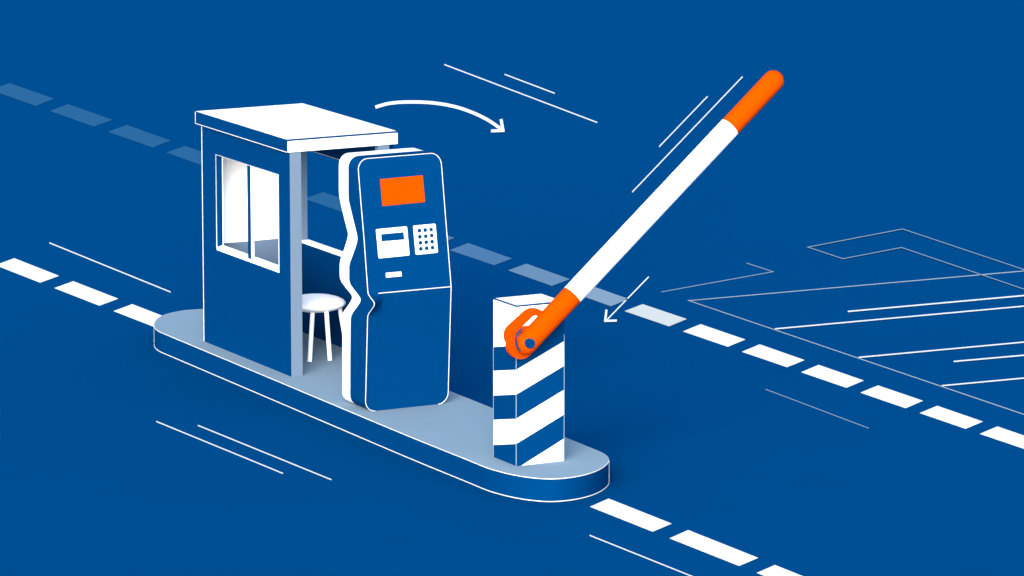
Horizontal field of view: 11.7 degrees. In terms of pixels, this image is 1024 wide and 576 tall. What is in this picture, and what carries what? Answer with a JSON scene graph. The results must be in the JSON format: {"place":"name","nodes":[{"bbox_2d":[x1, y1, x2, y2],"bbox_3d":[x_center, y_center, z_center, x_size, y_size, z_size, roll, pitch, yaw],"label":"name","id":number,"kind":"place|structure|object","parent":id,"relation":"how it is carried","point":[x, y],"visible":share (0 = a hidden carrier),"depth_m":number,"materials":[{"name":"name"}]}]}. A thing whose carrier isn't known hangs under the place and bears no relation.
{"place":"outdoors","nodes":[
{"label":"outdoors","id":0,"kind":"place"},
{"bbox_2d":[154,309,608,501],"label":"traffic island","id":1,"kind":"structure","parent":0,"point":[452,435],"depth_m":47.09,"materials":[{"name":"blue paint"}]},
{"bbox_2d":[195,103,397,376],"bbox_3d":[-2.155,-0.505,50.027,1.207,2.350,2.164,-5,12,-27],"label":"ticket booth","id":2,"kind":"object","parent":1,"relation":"on","point":[267,263],"visible":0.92,"depth_m":49.98,"materials":[{"name":"blue paint"}]},
{"bbox_2d":[215,154,278,272],"bbox_3d":[-2.595,-0.747,49.657,0.071,0.974,1.477,-5,12,-27],"label":"window","id":3,"kind":"structure","parent":2,"relation":"in","point":[249,257],"depth_m":49.60,"materials":[{"name":"paint"}]},
{"bbox_2d":[302,293,345,361],"bbox_3d":[-1.948,0.378,50.035,0.601,0.616,0.627,-5,12,-27],"label":"stool","id":4,"kind":"object","parent":1,"relation":"on","point":[314,303],"visible":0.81,"depth_m":49.80,"materials":[{"name":"white paint"}]},
{"bbox_2d":[339,148,451,410],"bbox_3d":[-1.076,-0.070,47.513,0.885,2.405,0.753,-5,12,-27],"label":"payment kiosk","id":5,"kind":"object","parent":1,"relation":"on","point":[395,275],"visible":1,"depth_m":47.37,"materials":[{"name":"blue paint"}]},
{"bbox_2d":[493,70,783,465],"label":"barrier gate","id":6,"kind":"structure","parent":1,"relation":"on","point":[528,376],"depth_m":45.04,"materials":[{"name":"white metal"}]},
{"bbox_2d":[0,0,1023,575],"bbox_3d":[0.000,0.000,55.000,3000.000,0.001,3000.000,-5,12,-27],"label":"ground","id":7,"kind":"structure","parent":0,"point":[880,116],"depth_m":55.70,"materials":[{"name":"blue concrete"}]},
{"bbox_2d":[0,83,53,105],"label":"road marking","id":8,"kind":"object","parent":7,"relation":"on","point":[22,94],"visible":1,"depth_m":69.72,"materials":[{"name":"paint"}]},
{"bbox_2d":[0,258,57,282],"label":"road marking","id":9,"kind":"object","parent":7,"relation":"on","point":[24,269],"visible":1,"depth_m":56.05,"materials":[{"name":"paint"}]},
{"bbox_2d":[51,104,111,125],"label":"road marking","id":10,"kind":"object","parent":7,"relation":"on","point":[80,115],"visible":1,"depth_m":67.75,"materials":[{"name":"paint"}]},
{"bbox_2d":[55,281,117,305],"bbox_3d":[-4.644,0.058,54.662,0.366,0.001,1.501,-5,12,-27],"label":"road marking","id":11,"kind":"object","parent":7,"relation":"on","point":[86,293],"visible":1,"depth_m":54.65,"materials":[{"name":"paint"}]},
{"bbox_2d":[49,242,170,291],"bbox_3d":[-4.533,-0.239,56.286,0.032,0.001,3.603,-5,12,-27],"label":"thin ground line","id":12,"kind":"object","parent":7,"relation":"on","point":[109,267],"visible":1,"depth_m":56.24,"materials":[{"name":"paint"}]},
{"bbox_2d":[115,304,161,326],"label":"road marking","id":13,"kind":"object","parent":7,"relation":"on","point":[143,315],"visible":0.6,"depth_m":53.43,"materials":[{"name":"paint"}]},
{"bbox_2d":[109,125,170,146],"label":"road marking","id":14,"kind":"object","parent":7,"relation":"on","point":[139,136],"visible":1,"depth_m":65.89,"materials":[{"name":"paint"}]},
{"bbox_2d":[166,146,201,164],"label":"road marking","id":15,"kind":"object","parent":7,"relation":"on","point":[189,154],"visible":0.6,"depth_m":64.37,"materials":[{"name":"paint"}]},
{"bbox_2d":[156,421,282,473],"bbox_3d":[-2.747,1.483,46.849,0.025,0.001,2.698,-6,12,-29],"label":"thin ground line","id":16,"kind":"object","parent":7,"relation":"on","point":[219,447],"visible":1,"depth_m":46.82,"materials":[{"name":"paint"}]},
{"bbox_2d":[198,425,331,479],"bbox_3d":[-2.316,1.524,46.627,0.026,0.001,2.790,-6,12,-29],"label":"thin ground line","id":17,"kind":"object","parent":7,"relation":"on","point":[265,452],"visible":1,"depth_m":46.60,"materials":[{"name":"paint"}]},
{"bbox_2d":[307,192,342,211],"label":"road marking","id":18,"kind":"object","parent":7,"relation":"on","point":[328,200],"visible":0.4,"depth_m":60.79,"materials":[{"name":"paint"}]},
{"bbox_2d":[375,100,504,131],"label":"curved arrow","id":19,"kind":"object","parent":7,"relation":"on","point":[500,128],"visible":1,"depth_m":68.58,"materials":[{"name":"paint"}]},
{"bbox_2d":[451,243,511,264],"bbox_3d":[-0.353,-0.388,57.102,0.414,0.001,1.436,-5,12,-27],"label":"road marking","id":20,"kind":"object","parent":7,"relation":"on","point":[479,253],"visible":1,"depth_m":57.07,"materials":[{"name":"paint"}]},
{"bbox_2d":[444,64,596,122],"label":"thin ground line","id":21,"kind":"object","parent":7,"relation":"on","point":[520,93],"visible":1,"depth_m":69.82,"materials":[{"name":"paint"}]},
{"bbox_2d":[504,74,554,93],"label":"thin ground line","id":22,"kind":"object","parent":7,"relation":"on","point":[529,83],"visible":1,"depth_m":70.80,"materials":[{"name":"paint"}]},
{"bbox_2d":[508,264,568,285],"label":"road marking","id":23,"kind":"object","parent":7,"relation":"on","point":[539,274],"visible":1,"depth_m":55.80,"materials":[{"name":"paint"}]},
{"bbox_2d":[586,287,627,305],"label":"road marking","id":24,"kind":"object","parent":7,"relation":"on","point":[603,296],"visible":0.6,"depth_m":54.41,"materials":[{"name":"paint"}]},
{"bbox_2d":[604,277,648,321],"bbox_3d":[1.210,0.113,54.335,0.217,0.008,2.813,2,10,9],"label":"straight arrow","id":25,"kind":"object","parent":7,"relation":"on","point":[607,320],"visible":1,"depth_m":53.58,"materials":[{"name":"paint"}]},
{"bbox_2d":[590,499,671,531],"bbox_3d":[1.037,1.994,44.052,0.314,0.001,1.318,-5,12,-27],"label":"road marking","id":26,"kind":"object","parent":7,"relation":"on","point":[630,514],"visible":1,"depth_m":44.03,"materials":[{"name":"paint"}]},
{"bbox_2d":[590,535,691,575],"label":"thin ground line","id":27,"kind":"object","parent":7,"relation":"on","point":[642,556],"visible":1,"depth_m":42.47,"materials":[{"name":"paint"}]},
{"bbox_2d":[626,304,685,325],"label":"road marking","id":28,"kind":"object","parent":7,"relation":"on","point":[656,315],"visible":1,"depth_m":53.37,"materials":[{"name":"paint"}]},
{"bbox_2d":[659,96,707,146],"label":"slanted ground line","id":29,"kind":"object","parent":7,"relation":"on","point":[682,122],"visible":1,"depth_m":67.21,"materials":[{"name":"paint"}]},
{"bbox_2d":[632,77,742,191],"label":"slanted ground line","id":30,"kind":"object","parent":7,"relation":"on","point":[688,132],"visible":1,"depth_m":66.28,"materials":[{"name":"paint"}]},
{"bbox_2d":[670,530,756,565],"bbox_3d":[1.715,2.218,42.820,0.308,0.001,1.357,-5,12,-27],"label":"road marking","id":31,"kind":"object","parent":7,"relation":"on","point":[713,547],"visible":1,"depth_m":42.83,"materials":[{"name":"paint"}]},
{"bbox_2d":[683,324,744,346],"bbox_3d":[2.105,0.493,52.275,0.380,0.001,1.216,-5,12,-27],"label":"road marking","id":32,"kind":"object","parent":7,"relation":"on","point":[714,335],"visible":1,"depth_m":52.26,"materials":[{"name":"paint"}]},
{"bbox_2d":[661,263,773,291],"bbox_3d":[2.361,-0.097,55.508,0.538,0.001,2.118,6,12,29],"label":"hooked line","id":33,"kind":"object","parent":7,"relation":"on","point":[725,280],"visible":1,"depth_m":55.49,"materials":[{"name":"paint"}]},
{"bbox_2d":[743,344,803,366],"bbox_3d":[2.667,0.691,51.193,0.375,0.001,1.171,-5,12,-27],"label":"road marking","id":34,"kind":"object","parent":7,"relation":"on","point":[772,355],"visible":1,"depth_m":51.20,"materials":[{"name":"paint"}]},
{"bbox_2d":[758,565,800,575],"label":"road marking","id":35,"kind":"object","parent":7,"relation":"on","point":[774,570],"visible":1,"depth_m":41.94,"materials":[{"name":"paint"}]},
{"bbox_2d":[765,389,868,428],"bbox_3d":[2.946,1.166,48.587,0.021,0.001,2.099,-5,11,-25],"label":"thin ground line","id":36,"kind":"object","parent":7,"relation":"on","point":[817,408],"visible":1,"depth_m":48.58,"materials":[{"name":"paint"}]},
{"bbox_2d":[802,365,863,387],"bbox_3d":[3.204,0.881,50.146,0.366,0.001,1.129,-5,12,-27],"label":"road marking","id":37,"kind":"object","parent":7,"relation":"on","point":[831,376],"visible":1,"depth_m":50.13,"materials":[{"name":"paint"}]},
{"bbox_2d":[687,271,1023,414],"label":"parking bay outline","id":38,"kind":"object","parent":7,"relation":"on","point":[848,354],"visible":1,"depth_m":54.06,"materials":[{"name":"paint"}]},
{"bbox_2d":[861,386,921,407],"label":"road marking","id":39,"kind":"object","parent":7,"relation":"on","point":[892,396],"visible":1,"depth_m":49.15,"materials":[{"name":"paint"}]},
{"bbox_2d":[775,305,1023,328],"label":"parking bay line","id":40,"kind":"object","parent":7,"relation":"on","point":[898,317],"visible":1,"depth_m":53.24,"materials":[{"name":"paint"}]},
{"bbox_2d":[808,229,1023,288],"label":"bent outline marking","id":41,"kind":"object","parent":7,"relation":"on","point":[913,251],"visible":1,"depth_m":57.15,"materials":[{"name":"paint"}]},
{"bbox_2d":[848,295,1023,311],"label":"stall line","id":42,"kind":"object","parent":7,"relation":"on","point":[936,303],"visible":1,"depth_m":54.04,"materials":[{"name":"paint"}]},
{"bbox_2d":[859,341,1023,357],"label":"parking bay line","id":43,"kind":"object","parent":7,"relation":"on","point":[941,349],"visible":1,"depth_m":51.49,"materials":[{"name":"paint"}]},
{"bbox_2d":[921,406,982,428],"bbox_3d":[4.220,1.241,48.176,0.347,0.001,1.039,-5,12,-27],"label":"road marking","id":44,"kind":"object","parent":7,"relation":"on","point":[950,417],"visible":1,"depth_m":48.16,"materials":[{"name":"paint"}]},
{"bbox_2d":[942,377,1023,385],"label":"parking bay line","id":45,"kind":"object","parent":7,"relation":"on","point":[982,381],"visible":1,"depth_m":49.86,"materials":[{"name":"paint"}]},
{"bbox_2d":[954,355,1023,361],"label":"stall line","id":46,"kind":"object","parent":7,"relation":"on","point":[988,358],"visible":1,"depth_m":51.02,"materials":[{"name":"paint"}]},
{"bbox_2d":[980,426,1023,448],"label":"road marking","id":47,"kind":"object","parent":7,"relation":"on","point":[1006,436],"visible":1,"depth_m":47.30,"materials":[{"name":"paint"}]}
]}

